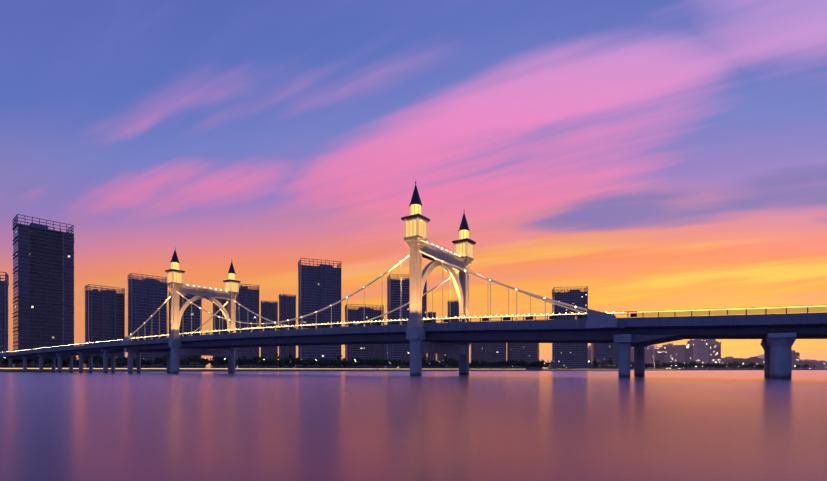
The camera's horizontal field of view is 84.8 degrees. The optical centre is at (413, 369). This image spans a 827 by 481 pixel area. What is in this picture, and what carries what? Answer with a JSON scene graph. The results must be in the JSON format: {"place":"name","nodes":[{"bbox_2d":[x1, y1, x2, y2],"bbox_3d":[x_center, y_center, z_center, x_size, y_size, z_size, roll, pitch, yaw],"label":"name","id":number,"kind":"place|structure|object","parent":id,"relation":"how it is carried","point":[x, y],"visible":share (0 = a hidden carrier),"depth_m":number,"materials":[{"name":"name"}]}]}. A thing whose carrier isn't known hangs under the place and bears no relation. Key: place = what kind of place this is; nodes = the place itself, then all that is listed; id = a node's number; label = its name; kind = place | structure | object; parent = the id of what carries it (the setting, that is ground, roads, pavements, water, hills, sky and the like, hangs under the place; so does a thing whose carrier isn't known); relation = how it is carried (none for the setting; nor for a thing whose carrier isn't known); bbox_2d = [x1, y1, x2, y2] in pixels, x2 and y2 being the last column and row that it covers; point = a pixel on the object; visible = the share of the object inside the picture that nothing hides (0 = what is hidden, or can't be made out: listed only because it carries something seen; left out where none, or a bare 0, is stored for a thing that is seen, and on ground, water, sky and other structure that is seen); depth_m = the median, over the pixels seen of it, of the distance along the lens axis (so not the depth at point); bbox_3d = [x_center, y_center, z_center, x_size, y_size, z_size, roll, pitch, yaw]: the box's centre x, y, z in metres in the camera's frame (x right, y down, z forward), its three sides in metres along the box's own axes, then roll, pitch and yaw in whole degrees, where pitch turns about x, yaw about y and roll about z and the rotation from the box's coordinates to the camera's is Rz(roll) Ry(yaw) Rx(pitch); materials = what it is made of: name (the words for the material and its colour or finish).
{"place":"outdoors","nodes":[
{"label":"outdoors","id":0,"kind":"place"},
{"bbox_2d":[384,344,386,359],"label":"block","id":1,"kind":"structure","parent":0,"point":[385,351],"depth_m":698.96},
{"bbox_2d":[0,370,826,480],"bbox_3d":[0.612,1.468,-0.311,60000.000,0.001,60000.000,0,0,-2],"label":"river water","id":2,"kind":"structure","parent":0,"point":[709,425],"depth_m":11.71,"materials":[{"name":"purple liquid"}]},
{"bbox_2d":[0,182,826,378],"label":"suspension bridge","id":3,"kind":"structure","parent":2,"relation":"in","point":[777,334],"depth_m":108.10,"materials":[{"name":"concrete"}]},
{"bbox_2d":[11,261,826,351],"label":"bridge rail leds","id":4,"kind":"object","parent":3,"relation":"on","point":[496,316],"visible":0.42,"depth_m":94.53,"materials":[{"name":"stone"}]},
{"bbox_2d":[0,367,826,371],"bbox_3d":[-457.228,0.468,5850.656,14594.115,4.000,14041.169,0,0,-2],"label":"bank ground","id":5,"kind":"structure","parent":0,"point":[20,369],"depth_m":421.53,"materials":[{"name":"grey concrete"}]},
{"bbox_2d":[0,272,13,366],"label":"tower block","id":6,"kind":"structure","parent":5,"relation":"on","point":[4,314],"depth_m":334.11,"materials":[{"name":"grey concrete"}]},
{"bbox_2d":[12,214,78,367],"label":"tower block","id":7,"kind":"structure","parent":5,"relation":"on","point":[43,286],"depth_m":390.38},
{"bbox_2d":[83,284,124,367],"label":"tower block","id":8,"kind":"structure","parent":5,"relation":"on","point":[104,315],"depth_m":459.49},
{"bbox_2d":[123,273,167,367],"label":"tower block","id":9,"kind":"structure","parent":5,"relation":"on","point":[147,297],"depth_m":466.36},
{"bbox_2d":[168,291,202,367],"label":"tower block","id":10,"kind":"structure","parent":5,"relation":"on","point":[185,325],"depth_m":511.68,"materials":[{"name":"grey concrete"}]},
{"bbox_2d":[210,298,227,367],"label":"tower block","id":11,"kind":"structure","parent":5,"relation":"on","point":[216,318],"depth_m":590.39,"materials":[{"name":"grey concrete"}]},
{"bbox_2d":[235,283,261,367],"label":"tower block","id":12,"kind":"structure","parent":5,"relation":"on","point":[247,297],"depth_m":537.85,"materials":[{"name":"grey concrete"}]},
{"bbox_2d":[260,301,278,367],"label":"tower block","id":13,"kind":"structure","parent":5,"relation":"on","point":[269,310],"depth_m":632.49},
{"bbox_2d":[279,289,295,367],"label":"tower block","id":14,"kind":"structure","parent":5,"relation":"on","point":[287,307],"depth_m":653.54,"materials":[{"name":"grey concrete"}]},
{"bbox_2d":[293,258,347,367],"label":"tower block","id":15,"kind":"structure","parent":5,"relation":"on","point":[319,287],"depth_m":516.37,"materials":[{"name":"grey concrete"}]},
{"bbox_2d":[345,304,383,367],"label":"tower block","id":16,"kind":"structure","parent":5,"relation":"on","point":[365,351],"depth_m":596.90,"materials":[{"name":"grey concrete"}]},
{"bbox_2d":[27,358,754,368],"bbox_3d":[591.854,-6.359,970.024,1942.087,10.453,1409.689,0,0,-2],"label":"street lights","id":17,"kind":"object","parent":5,"relation":"on","point":[440,367],"visible":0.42,"depth_m":594.53,"materials":[{"name":"grey"}]},
{"bbox_2d":[384,274,430,367],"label":"tower block","id":18,"kind":"structure","parent":5,"relation":"on","point":[398,292],"depth_m":587.86,"materials":[{"name":"grey concrete"}]},
{"bbox_2d":[0,350,825,368],"bbox_3d":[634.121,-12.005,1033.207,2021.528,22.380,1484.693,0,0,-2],"label":"trees","id":19,"kind":"object","parent":5,"relation":"on","point":[261,360],"visible":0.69,"depth_m":467.87,"materials":[{"name":"green plant"}]},
{"bbox_2d":[427,312,436,367],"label":"tower block","id":20,"kind":"structure","parent":5,"relation":"on","point":[432,356],"depth_m":720.05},
{"bbox_2d":[447,300,458,367],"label":"tower block","id":21,"kind":"structure","parent":5,"relation":"on","point":[453,309],"depth_m":761.19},
{"bbox_2d":[436,343,473,368],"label":"block","id":22,"kind":"structure","parent":5,"relation":"on","point":[439,357],"depth_m":780.87,"materials":[{"name":"grey concrete"}]},
{"bbox_2d":[470,343,511,368],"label":"block","id":23,"kind":"structure","parent":5,"relation":"on","point":[491,352],"depth_m":803.75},
{"bbox_2d":[507,343,542,368],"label":"block","id":24,"kind":"structure","parent":5,"relation":"on","point":[526,352],"depth_m":826.67,"materials":[{"name":"grey concrete"}]},
{"bbox_2d":[548,286,593,368],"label":"tower block","id":25,"kind":"structure","parent":5,"relation":"on","point":[569,355],"depth_m":667.63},
{"bbox_2d":[591,343,633,368],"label":"block","id":26,"kind":"structure","parent":5,"relation":"on","point":[602,352],"depth_m":915.66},
{"bbox_2d":[588,339,826,368],"bbox_3d":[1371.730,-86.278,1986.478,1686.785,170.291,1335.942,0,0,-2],"label":"city skyline","id":27,"kind":"structure","parent":5,"relation":"on","point":[703,351],"depth_m":1469.56},
{"bbox_2d":[0,0,826,368],"label":"sky","id":28,"kind":"structure","parent":0,"point":[645,155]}
]}

